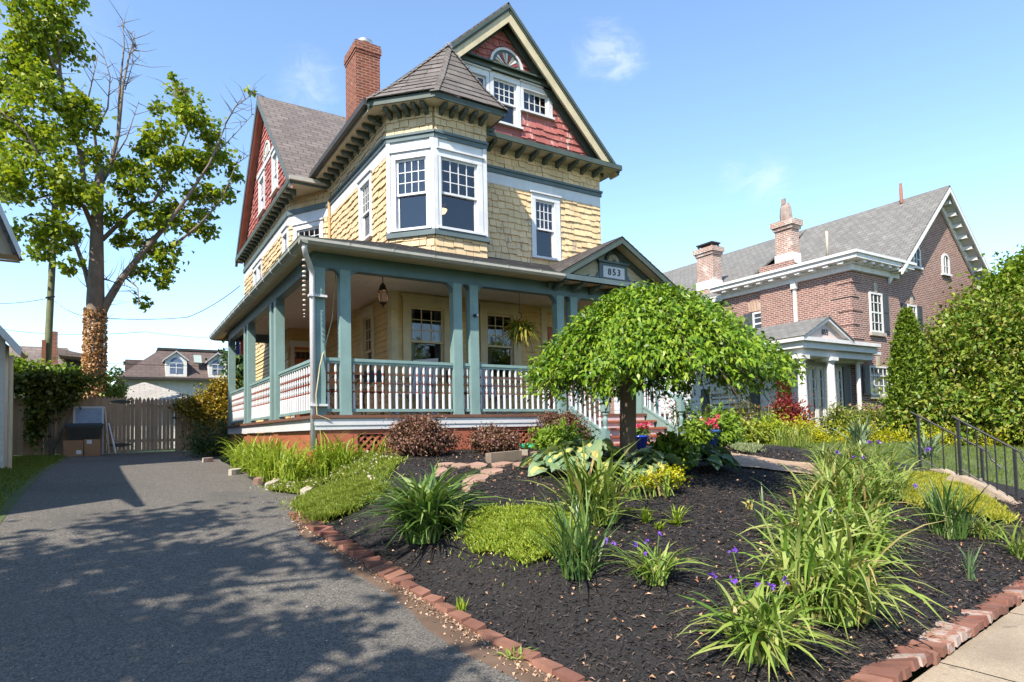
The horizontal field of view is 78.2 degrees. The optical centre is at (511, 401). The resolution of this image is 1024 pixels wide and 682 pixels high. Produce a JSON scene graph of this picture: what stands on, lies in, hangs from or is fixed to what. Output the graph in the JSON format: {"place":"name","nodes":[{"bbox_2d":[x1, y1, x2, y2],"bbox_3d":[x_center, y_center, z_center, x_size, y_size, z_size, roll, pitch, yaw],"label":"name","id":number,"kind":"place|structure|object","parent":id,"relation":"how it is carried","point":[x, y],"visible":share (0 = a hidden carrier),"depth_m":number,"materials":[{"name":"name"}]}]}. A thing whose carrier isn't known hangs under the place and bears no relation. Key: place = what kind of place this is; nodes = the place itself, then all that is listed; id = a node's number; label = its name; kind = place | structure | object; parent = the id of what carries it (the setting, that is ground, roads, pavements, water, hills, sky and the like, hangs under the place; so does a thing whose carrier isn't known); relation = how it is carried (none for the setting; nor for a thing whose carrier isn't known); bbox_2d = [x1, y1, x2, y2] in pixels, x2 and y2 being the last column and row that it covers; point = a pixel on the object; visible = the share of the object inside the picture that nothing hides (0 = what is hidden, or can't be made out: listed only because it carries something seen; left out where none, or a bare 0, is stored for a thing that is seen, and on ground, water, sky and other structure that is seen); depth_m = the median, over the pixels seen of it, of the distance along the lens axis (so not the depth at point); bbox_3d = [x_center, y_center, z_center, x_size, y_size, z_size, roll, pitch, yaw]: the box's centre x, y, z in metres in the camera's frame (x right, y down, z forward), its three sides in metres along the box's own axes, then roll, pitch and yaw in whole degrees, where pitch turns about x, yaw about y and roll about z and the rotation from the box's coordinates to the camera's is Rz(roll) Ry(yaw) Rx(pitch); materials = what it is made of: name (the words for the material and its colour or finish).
{"place":"outdoors","nodes":[
{"label":"outdoors","id":0,"kind":"place"},
{"bbox_2d":[0,453,68,522],"bbox_3d":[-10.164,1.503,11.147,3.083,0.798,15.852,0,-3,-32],"label":"lawn grass","id":1,"kind":"structure","parent":0,"point":[32,463],"depth_m":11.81,"materials":[{"name":"green plant"}]},
{"bbox_2d":[0,448,522,681],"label":"driveway","id":2,"kind":"structure","parent":0,"point":[290,577],"depth_m":5.24,"materials":[{"name":"grey asphalt"}]},
{"bbox_2d":[13,364,114,454],"bbox_3d":[-13.316,0.264,18.460,2.974,2.776,1.421,1,-4,-45],"label":"ivy vine","id":3,"kind":"object","parent":2,"relation":"on","point":[62,387],"visible":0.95,"depth_m":18.23,"materials":[{"name":"green plant"}]},
{"bbox_2d":[63,440,83,456],"bbox_3d":[-12.325,1.312,17.721,0.468,0.453,0.508,0,-3,-32],"label":"cardboard box","id":4,"kind":"object","parent":2,"relation":"on","point":[73,448],"visible":0.91,"depth_m":17.51,"materials":[{"name":"brown cardboard"}]},
{"bbox_2d":[64,423,104,439],"bbox_3d":[-12.539,1.098,18.498,0.980,0.949,0.859,0,-3,-32],"label":"garbage bin","id":5,"kind":"object","parent":2,"relation":"on","point":[79,431],"visible":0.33,"depth_m":18.20,"materials":[{"name":"black plastic"}]},
{"bbox_2d":[73,406,103,453],"bbox_3d":[-12.735,0.869,18.946,0.780,1.463,0.205,0,-3,-32],"label":"window sash","id":6,"kind":"object","parent":2,"relation":"on","point":[89,414],"depth_m":19.03,"materials":[{"name":"white paint"}]},
{"bbox_2d":[167,373,241,437],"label":"yellow shrub","id":7,"kind":"object","parent":2,"relation":"on","point":[202,405],"visible":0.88,"depth_m":20.05,"materials":[{"name":"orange plant"}]},
{"bbox_2d":[172,409,238,457],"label":"evergreen shrub","id":8,"kind":"object","parent":2,"relation":"on","point":[205,446],"visible":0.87,"depth_m":16.38,"materials":[{"name":"green plant"}]},
{"bbox_2d":[292,526,562,681],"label":"soil strip","id":9,"kind":"object","parent":2,"relation":"on","point":[467,647],"visible":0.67,"depth_m":4.70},
{"bbox_2d":[281,515,558,681],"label":"edge litter","id":10,"kind":"object","parent":9,"relation":"on","point":[549,675],"visible":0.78,"depth_m":4.86,"materials":[{"name":"beige plant"}]},
{"bbox_2d":[553,667,584,681],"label":"edging brick","id":11,"kind":"object","parent":9,"relation":"on","point":[564,674],"visible":0.83,"depth_m":3.87,"materials":[{"name":"red brick"}]},
{"bbox_2d":[0,0,1023,384],"label":"sky","id":12,"kind":"structure","parent":0,"point":[713,114],"materials":[{"name":"blue"}]},
{"bbox_2d":[14,447,1023,681],"bbox_3d":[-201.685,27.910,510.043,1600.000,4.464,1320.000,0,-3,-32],"label":"ground","id":13,"kind":"structure","parent":0,"point":[918,672],"depth_m":5.71,"materials":[{"name":"beige concrete"}]},
{"bbox_2d":[0,204,27,468],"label":"white house","id":14,"kind":"structure","parent":13,"relation":"on","point":[10,250],"depth_m":12.36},
{"bbox_2d":[8,331,82,444],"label":"brown roof house","id":15,"kind":"structure","parent":13,"relation":"on","point":[34,352],"depth_m":33.54,"materials":[{"name":"red brick"}]},
{"bbox_2d":[44,170,58,366],"bbox_3d":[-16.718,-3.874,22.804,0.506,9.455,0.312,0,-3,-32],"label":"utility pole","id":16,"kind":"object","parent":13,"relation":"on","point":[50,306],"visible":0.4,"depth_m":22.74,"materials":[{"name":"brown wood"}]},
{"bbox_2d":[9,352,122,398],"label":"hedge","id":17,"kind":"object","parent":13,"relation":"on","point":[18,365],"visible":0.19,"depth_m":21.52,"materials":[{"name":"green plant"}]},
{"bbox_2d":[98,361,134,408],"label":"hedge","id":18,"kind":"object","parent":13,"relation":"on","point":[119,391],"visible":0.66,"depth_m":22.77,"materials":[{"name":"green plant"}]},
{"bbox_2d":[12,395,242,455],"bbox_3d":[-11.990,0.721,19.627,6.723,1.801,0.130,0,-3,-32],"label":"wooden fence","id":19,"kind":"object","parent":13,"relation":"on","point":[154,424],"visible":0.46,"depth_m":19.61,"materials":[{"name":"grey wood"}]},
{"bbox_2d":[0,0,263,399],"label":"maple tree","id":20,"kind":"object","parent":13,"relation":"on","point":[26,66],"visible":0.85,"depth_m":21.77,"materials":[{"name":"green plant"}]},
{"bbox_2d":[106,382,190,448],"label":"garage","id":21,"kind":"structure","parent":13,"relation":"on","point":[143,390],"depth_m":26.80,"materials":[{"name":"white paint"}]},
{"bbox_2d":[116,347,243,395],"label":"mansard house","id":22,"kind":"structure","parent":13,"relation":"on","point":[190,369],"depth_m":40.23,"materials":[{"name":"grey"}]},
{"bbox_2d":[205,341,243,388],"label":"evergreen shrub","id":23,"kind":"object","parent":13,"relation":"on","point":[239,366],"visible":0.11,"depth_m":38.25,"materials":[{"name":"green plant"}]},
{"bbox_2d":[209,2,685,472],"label":"victorian house","id":24,"kind":"structure","parent":13,"relation":"on","point":[484,131],"depth_m":13.41,"materials":[{"name":"yellow paint"}]},
{"bbox_2d":[257,168,265,217],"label":"window","id":25,"kind":"structure","parent":24,"relation":"in","point":[261,178],"depth_m":20.26,"materials":[{"name":"white paint"}]},
{"bbox_2d":[291,218,323,240],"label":"window","id":26,"kind":"structure","parent":24,"relation":"in","point":[314,227],"depth_m":16.69,"materials":[{"name":"white paint"}]},
{"bbox_2d":[356,168,372,240],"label":"window","id":27,"kind":"structure","parent":24,"relation":"in","point":[365,210],"depth_m":14.20,"materials":[{"name":"white paint"}]},
{"bbox_2d":[358,305,375,389],"bbox_3d":[-2.894,-1.170,14.039,0.795,1.765,0.930,0,-3,-32],"label":"window","id":28,"kind":"structure","parent":24,"relation":"in","point":[367,319],"depth_m":14.09,"materials":[{"name":"beige paint"}]},
{"bbox_2d":[388,146,431,232],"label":"window","id":29,"kind":"structure","parent":24,"relation":"in","point":[410,168],"depth_m":12.81,"materials":[{"name":"white paint"}]},
{"bbox_2d":[392,358,438,414],"bbox_3d":[-1.850,-0.286,12.093,0.620,1.149,0.913,-2,-3,19],"label":"rocking chair","id":30,"kind":"object","parent":24,"relation":"on","point":[427,382],"visible":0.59,"depth_m":12.32,"materials":[{"name":"white paint"}]},
{"bbox_2d":[401,293,449,378],"bbox_3d":[-1.912,-1.320,13.419,1.210,1.725,0.795,0,-3,-32],"label":"window","id":31,"kind":"structure","parent":24,"relation":"in","point":[425,319],"depth_m":13.32,"materials":[{"name":"beige paint"}]},
{"bbox_2d":[420,146,485,235],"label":"window","id":32,"kind":"structure","parent":24,"relation":"in","point":[460,174],"depth_m":13.16,"materials":[{"name":"white paint"}]},
{"bbox_2d":[462,60,490,91],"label":"window","id":33,"kind":"structure","parent":24,"relation":"in","point":[482,73],"depth_m":14.40,"materials":[{"name":"white paint"}]},
{"bbox_2d":[479,362,521,413],"bbox_3d":[-0.282,-0.275,13.075,0.913,1.150,0.620,-3,-3,29],"label":"rocking chair","id":34,"kind":"object","parent":24,"relation":"on","point":[483,383],"visible":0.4,"depth_m":13.16,"materials":[{"name":"white paint"}]},
{"bbox_2d":[478,301,524,380],"bbox_3d":[-0.416,-1.309,14.356,1.120,1.725,0.795,0,-3,-32],"label":"window","id":35,"kind":"structure","parent":24,"relation":"in","point":[492,316],"depth_m":14.23,"materials":[{"name":"beige paint"}]},
{"bbox_2d":[489,69,523,130],"bbox_3d":[-0.333,-7.029,14.988,0.900,1.245,0.795,0,-3,-32],"label":"window","id":36,"kind":"structure","parent":24,"relation":"in","point":[506,88],"depth_m":14.87,"materials":[{"name":"white paint"}]},
{"bbox_2d":[498,300,543,352],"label":"hanging fern","id":37,"kind":"object","parent":24,"relation":"hanging from","point":[518,331],"visible":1,"depth_m":12.13,"materials":[{"name":"green plant"}]},
{"bbox_2d":[520,79,554,120],"bbox_3d":[0.417,-7.233,15.471,0.980,0.745,0.795,0,-3,-32],"label":"window","id":38,"kind":"structure","parent":24,"relation":"in","point":[534,101],"depth_m":15.28,"materials":[{"name":"white paint"}]},
{"bbox_2d":[529,190,562,261],"bbox_3d":[0.644,-4.186,15.430,0.900,1.605,0.795,0,-3,-32],"label":"window","id":39,"kind":"structure","parent":24,"relation":"in","point":[545,207],"depth_m":15.30,"materials":[{"name":"white paint"}]},
{"bbox_2d":[248,444,1023,681],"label":"mulch bed","id":40,"kind":"object","parent":13,"relation":"on","point":[549,636],"visible":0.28,"depth_m":5.22,"materials":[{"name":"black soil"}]},
{"bbox_2d":[226,436,292,476],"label":"daylily","id":41,"kind":"object","parent":40,"relation":"on","point":[250,472],"visible":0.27,"depth_m":10.88,"materials":[{"name":"green plant"}]},
{"bbox_2d":[235,438,303,481],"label":"daylily","id":42,"kind":"object","parent":40,"relation":"on","point":[266,462],"visible":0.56,"depth_m":10.21,"materials":[{"name":"green plant"}]},
{"bbox_2d":[252,438,322,483],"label":"daylily","id":43,"kind":"object","parent":40,"relation":"on","point":[291,470],"visible":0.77,"depth_m":9.68,"materials":[{"name":"green plant"}]},
{"bbox_2d":[250,450,410,493],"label":"ground cover","id":44,"kind":"object","parent":40,"relation":"on","point":[378,463],"visible":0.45,"depth_m":9.27,"materials":[{"name":"green plant"}]},
{"bbox_2d":[288,432,376,475],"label":"daylily","id":45,"kind":"object","parent":40,"relation":"on","point":[332,459],"visible":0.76,"depth_m":9.56,"materials":[{"name":"green plant"}]},
{"bbox_2d":[274,470,404,526],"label":"ground cover","id":46,"kind":"object","parent":40,"relation":"on","point":[315,503],"visible":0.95,"depth_m":8.14,"materials":[{"name":"green plant"}]},
{"bbox_2d":[375,407,467,455],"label":"barberry bush","id":47,"kind":"object","parent":40,"relation":"on","point":[420,435],"visible":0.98,"depth_m":9.74,"materials":[{"name":"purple plant"}]},
{"bbox_2d":[335,459,516,547],"bbox_3d":[-0.871,1.008,6.468,2.006,0.867,2.000,0,-3,-32],"label":"spiderwort","id":48,"kind":"object","parent":40,"relation":"on","point":[418,510],"visible":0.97,"depth_m":6.32,"materials":[{"name":"green plant"}]},
{"bbox_2d":[463,421,524,453],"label":"barberry bush","id":49,"kind":"object","parent":40,"relation":"on","point":[490,438],"visible":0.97,"depth_m":10.43,"materials":[{"name":"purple plant"}]},
{"bbox_2d":[485,450,521,462],"bbox_3d":[-0.115,0.809,9.171,0.620,0.177,0.120,1,-4,-45],"label":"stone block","id":50,"kind":"object","parent":40,"relation":"on","point":[508,456],"visible":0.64,"depth_m":9.09,"materials":[{"name":"beige stone"}]},
{"bbox_2d":[444,497,613,588],"bbox_3d":[0.135,1.242,5.960,1.266,0.613,2.092,0,-3,-32],"label":"sedum mat","id":51,"kind":"object","parent":40,"relation":"on","point":[494,526],"visible":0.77,"depth_m":5.84,"materials":[{"name":"green plant"}]},
{"bbox_2d":[531,657,562,673],"bbox_3d":[0.226,1.704,4.046,0.105,0.061,0.205,7,-6,-37],"label":"edging brick","id":52,"kind":"object","parent":40,"relation":"on","point":[545,665],"visible":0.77,"depth_m":4.02,"materials":[{"name":"red brick"}]},
{"bbox_2d":[523,415,599,455],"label":"leafy perennial","id":53,"kind":"object","parent":40,"relation":"on","point":[548,437],"visible":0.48,"depth_m":9.91,"materials":[{"name":"green plant"}]},
{"bbox_2d":[525,404,600,442],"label":"barberry bush","id":54,"kind":"object","parent":40,"relation":"on","point":[570,418],"visible":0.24,"depth_m":11.44,"materials":[{"name":"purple plant"}]},
{"bbox_2d":[504,482,648,596],"bbox_3d":[0.516,1.113,5.044,1.242,0.997,1.287,0,-3,-32],"label":"iris","id":55,"kind":"object","parent":40,"relation":"on","point":[575,558],"visible":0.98,"depth_m":4.94,"materials":[{"name":"green plant"}]},
{"bbox_2d":[518,438,647,477],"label":"hosta","id":56,"kind":"object","parent":40,"relation":"on","point":[555,455],"visible":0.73,"depth_m":8.01,"materials":[{"name":"green plant"}]},
{"bbox_2d":[520,439,664,525],"bbox_3d":[0.782,0.759,5.976,1.498,0.807,1.322,0,-3,-32],"label":"spiderwort","id":57,"kind":"object","parent":40,"relation":"on","point":[598,483],"visible":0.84,"depth_m":5.93,"materials":[{"name":"green plant"}]},
{"bbox_2d":[602,462,690,498],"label":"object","id":58,"kind":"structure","parent":40,"relation":"on","point":[640,484],"depth_m":7.05,"materials":[{"name":"green plant"}]},
{"bbox_2d":[613,447,685,478],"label":"hosta","id":59,"kind":"object","parent":40,"relation":"on","point":[671,458],"visible":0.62,"depth_m":7.87,"materials":[{"name":"green plant"}]},
{"bbox_2d":[594,531,719,585],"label":"spiderwort","id":60,"kind":"object","parent":40,"relation":"on","point":[659,566],"visible":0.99,"depth_m":4.74,"materials":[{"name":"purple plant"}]},
{"bbox_2d":[631,459,694,493],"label":"shrub","id":61,"kind":"object","parent":40,"relation":"on","point":[674,474],"visible":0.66,"depth_m":7.24,"materials":[{"name":"yellow plant"}]},
{"bbox_2d":[517,279,810,477],"bbox_3d":[2.024,-0.290,8.345,3.965,2.713,3.930,0,-3,-32],"label":"weeping cherry","id":62,"kind":"object","parent":40,"relation":"on","point":[620,341],"visible":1,"depth_m":7.48,"materials":[{"name":"green plant"}]},
{"bbox_2d":[643,425,701,476],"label":"leafy perennial","id":63,"kind":"object","parent":40,"relation":"on","point":[680,447],"visible":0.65,"depth_m":8.33,"materials":[{"name":"green plant"}]},
{"bbox_2d":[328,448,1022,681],"bbox_3d":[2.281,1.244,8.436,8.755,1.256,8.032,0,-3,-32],"label":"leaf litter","id":64,"kind":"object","parent":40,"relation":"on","point":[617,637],"visible":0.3,"depth_m":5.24,"materials":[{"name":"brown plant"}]},
{"bbox_2d":[639,445,741,473],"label":"hosta","id":65,"kind":"object","parent":40,"relation":"on","point":[715,458],"visible":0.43,"depth_m":8.76,"materials":[{"name":"green plant"}]},
{"bbox_2d":[687,443,740,470],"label":"hosta","id":66,"kind":"object","parent":40,"relation":"on","point":[723,452],"visible":0.44,"depth_m":8.97,"materials":[{"name":"green plant"}]},
{"bbox_2d":[676,398,757,447],"bbox_3d":[3.929,0.451,12.566,1.940,1.141,1.450,0,-3,-32],"label":"peony","id":67,"kind":"object","parent":40,"relation":"on","point":[730,433],"visible":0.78,"depth_m":12.22,"materials":[{"name":"green plant"}]},
{"bbox_2d":[668,547,869,678],"bbox_3d":[1.521,1.248,3.793,1.055,0.655,1.106,1,-4,-44],"label":"spiderwort","id":68,"kind":"object","parent":40,"relation":"on","point":[759,631],"visible":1,"depth_m":3.73,"materials":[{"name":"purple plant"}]},
{"bbox_2d":[715,503,949,640],"bbox_3d":[2.259,1.170,4.530,1.632,0.840,1.633,0,-3,-32],"label":"spiderwort","id":69,"kind":"object","parent":40,"relation":"on","point":[856,600],"visible":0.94,"depth_m":4.31,"materials":[{"name":"green plant"}]},
{"bbox_2d":[736,475,953,574],"bbox_3d":[2.847,1.061,5.679,1.938,0.744,1.762,0,-3,-32],"label":"spiderwort","id":70,"kind":"object","parent":40,"relation":"on","point":[830,516],"visible":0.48,"depth_m":5.49,"materials":[{"name":"green plant"}]},
{"bbox_2d":[770,457,923,521],"bbox_3d":[3.578,0.948,6.883,1.587,0.713,1.712,-3,-3,28],"label":"spiderwort","id":71,"kind":"object","parent":40,"relation":"on","point":[862,492],"visible":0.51,"depth_m":6.72,"materials":[{"name":"green plant"}]},
{"bbox_2d":[789,435,916,470],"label":"spiderwort","id":72,"kind":"object","parent":40,"relation":"on","point":[847,454],"visible":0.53,"depth_m":9.32,"materials":[{"name":"green plant"}]},
{"bbox_2d":[788,440,939,498],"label":"spiderwort","id":73,"kind":"object","parent":40,"relation":"on","point":[878,469],"visible":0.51,"depth_m":8.04,"materials":[{"name":"green plant"}]},
{"bbox_2d":[860,665,902,681],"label":"edging brick","id":74,"kind":"object","parent":40,"relation":"on","point":[894,675],"visible":0.67,"depth_m":3.66,"materials":[{"name":"red brick"}]},
{"bbox_2d":[908,639,947,656],"bbox_3d":[2.736,1.621,4.149,0.105,0.061,0.205,-5,-3,-44],"label":"edging brick","id":75,"kind":"object","parent":40,"relation":"on","point":[942,648],"visible":0.69,"depth_m":4.12,"materials":[{"name":"red brick"}]},
{"bbox_2d":[899,474,996,539],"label":"iris","id":76,"kind":"object","parent":40,"relation":"on","point":[949,527],"visible":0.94,"depth_m":6.63,"materials":[{"name":"green plant"}]},
{"bbox_2d":[884,469,1021,527],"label":"ground cover","id":77,"kind":"object","parent":40,"relation":"on","point":[994,508],"visible":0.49,"depth_m":8.03,"materials":[{"name":"yellow plant"}]},
{"bbox_2d":[957,512,1020,539],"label":"spiderwort","id":78,"kind":"object","parent":40,"relation":"on","point":[982,525],"visible":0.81,"depth_m":6.72,"materials":[{"name":"green plant"}]},
{"bbox_2d":[977,521,1023,559],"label":"spiderwort","id":79,"kind":"object","parent":40,"relation":"on","point":[1018,551],"visible":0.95,"depth_m":6.26,"materials":[{"name":"green plant"}]},
{"bbox_2d":[610,183,990,432],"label":"brick house","id":80,"kind":"structure","parent":13,"relation":"on","point":[829,300],"depth_m":24.43,"materials":[{"name":"red brick"}]},
{"bbox_2d":[701,386,760,417],"bbox_3d":[8.094,0.104,23.463,0.130,1.280,2.644,0,-3,-32],"label":"window","id":81,"kind":"structure","parent":80,"relation":"in","point":[756,398],"depth_m":23.52,"materials":[{"name":"white wood"}]},
{"bbox_2d":[807,366,843,430],"bbox_3d":[10.658,-0.089,21.369,1.950,2.200,0.050,0,-3,-32],"label":"glazed door","id":82,"kind":"structure","parent":80,"relation":"in","point":[815,374],"depth_m":21.17,"materials":[{"name":"white wood"}]},
{"bbox_2d":[862,356,891,398],"bbox_3d":[13.353,-0.877,22.916,2.110,1.560,0.130,0,-3,-32],"label":"window","id":83,"kind":"structure","parent":80,"relation":"in","point":[870,374],"depth_m":22.73,"materials":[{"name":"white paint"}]},
{"bbox_2d":[868,283,889,336],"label":"window","id":84,"kind":"structure","parent":80,"relation":"in","point":[878,302],"depth_m":23.13,"materials":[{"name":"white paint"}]},
{"bbox_2d":[930,469,1021,504],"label":"walkway","id":85,"kind":"structure","parent":13,"relation":"on","point":[967,479],"depth_m":8.79,"materials":[{"name":"beige concrete"}]},
{"bbox_2d":[910,411,1001,479],"bbox_3d":[7.173,0.930,10.202,0.036,1.598,1.281,0,-3,-32],"label":"handrail","id":86,"kind":"object","parent":85,"relation":"on","point":[918,417],"visible":0.72,"depth_m":10.35,"materials":[{"name":"black metal"}]},
{"bbox_2d":[951,415,1023,501],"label":"handrail","id":87,"kind":"object","parent":85,"relation":"on","point":[1015,467],"visible":0.85,"depth_m":8.83,"materials":[{"name":"black metal"}]},
{"bbox_2d":[700,453,824,475],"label":"walkway","id":88,"kind":"structure","parent":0,"point":[744,460],"depth_m":9.81,"materials":[{"name":"beige concrete"}]},
{"bbox_2d":[757,434,1023,489],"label":"lawn","id":89,"kind":"structure","parent":0,"point":[1011,480],"depth_m":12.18,"materials":[{"name":"green plant"}]},
{"bbox_2d":[695,393,806,425],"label":"olive hedge","id":90,"kind":"object","parent":89,"relation":"on","point":[746,414],"visible":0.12,"depth_m":18.40,"materials":[{"name":"green plant"}]},
{"bbox_2d":[733,408,772,443],"bbox_3d":[5.138,0.577,14.014,1.223,0.925,1.422,-4,-4,43],"label":"peony","id":91,"kind":"object","parent":89,"relation":"on","point":[755,432],"visible":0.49,"depth_m":13.86,"materials":[{"name":"green plant"}]},
{"bbox_2d":[750,406,812,443],"bbox_3d":[6.129,0.565,14.605,1.684,0.937,1.768,-2,-3,20],"label":"golden barberry","id":92,"kind":"object","parent":89,"relation":"on","point":[773,422],"visible":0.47,"depth_m":14.23,"materials":[{"name":"yellow plant"}]},
{"bbox_2d":[758,385,820,428],"bbox_3d":[8.076,0.313,18.369,2.025,1.613,2.482,-2,-3,13],"label":"red barberry","id":93,"kind":"object","parent":89,"relation":"on","point":[797,410],"visible":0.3,"depth_m":18.43,"materials":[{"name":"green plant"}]},
{"bbox_2d":[767,422,821,445],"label":"grass tuft","id":94,"kind":"object","parent":89,"relation":"on","point":[796,438],"visible":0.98,"depth_m":12.99,"materials":[{"name":"green plant"}]},
{"bbox_2d":[788,411,839,442],"bbox_3d":[7.029,0.627,14.991,1.478,0.824,1.229,0,-3,-32],"label":"golden barberry","id":95,"kind":"object","parent":89,"relation":"on","point":[819,435],"visible":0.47,"depth_m":14.76,"materials":[{"name":"yellow plant"}]},
{"bbox_2d":[816,397,895,435],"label":"rhododendron","id":96,"kind":"object","parent":89,"relation":"on","point":[839,416],"visible":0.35,"depth_m":18.28,"materials":[{"name":"green plant"}]},
{"bbox_2d":[832,414,885,444],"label":"yucca","id":97,"kind":"object","parent":89,"relation":"on","point":[861,433],"visible":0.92,"depth_m":14.33,"materials":[{"name":"green plant"}]},
{"bbox_2d":[874,420,920,442],"bbox_3d":[9.300,0.760,15.319,1.113,0.593,1.559,-3,-3,27],"label":"golden barberry","id":98,"kind":"object","parent":89,"relation":"on","point":[886,436],"visible":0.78,"depth_m":15.24,"materials":[{"name":"yellow plant"}]},
{"bbox_2d":[878,306,941,439],"bbox_3d":[10.291,-0.698,16.329,1.606,3.591,1.604,0,-3,-32],"label":"arborvitae","id":99,"kind":"object","parent":89,"relation":"on","point":[907,336],"visible":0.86,"depth_m":16.14,"materials":[{"name":"green plant"}]},
{"bbox_2d":[901,428,953,459],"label":"yucca","id":100,"kind":"object","parent":89,"relation":"on","point":[924,442],"visible":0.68,"depth_m":11.89,"materials":[{"name":"green plant"}]},
{"bbox_2d":[869,244,1023,445],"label":"holly tree","id":101,"kind":"object","parent":89,"relation":"on","point":[976,352],"visible":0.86,"depth_m":16.05,"materials":[{"name":"green plant"}]},
{"bbox_2d":[936,245,1023,328],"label":"deciduous tree","id":102,"kind":"object","parent":89,"relation":"on","point":[1009,266],"visible":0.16,"depth_m":24.20,"materials":[{"name":"green plant"}]},
{"bbox_2d":[912,663,1011,681],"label":"sidewalk","id":103,"kind":"structure","parent":0,"point":[940,672],"depth_m":3.79,"materials":[{"name":"concrete"}]},
{"bbox_2d":[940,613,1023,681],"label":"sidewalk","id":104,"kind":"structure","parent":0,"point":[996,648],"depth_m":4.17,"materials":[{"name":"concrete"}]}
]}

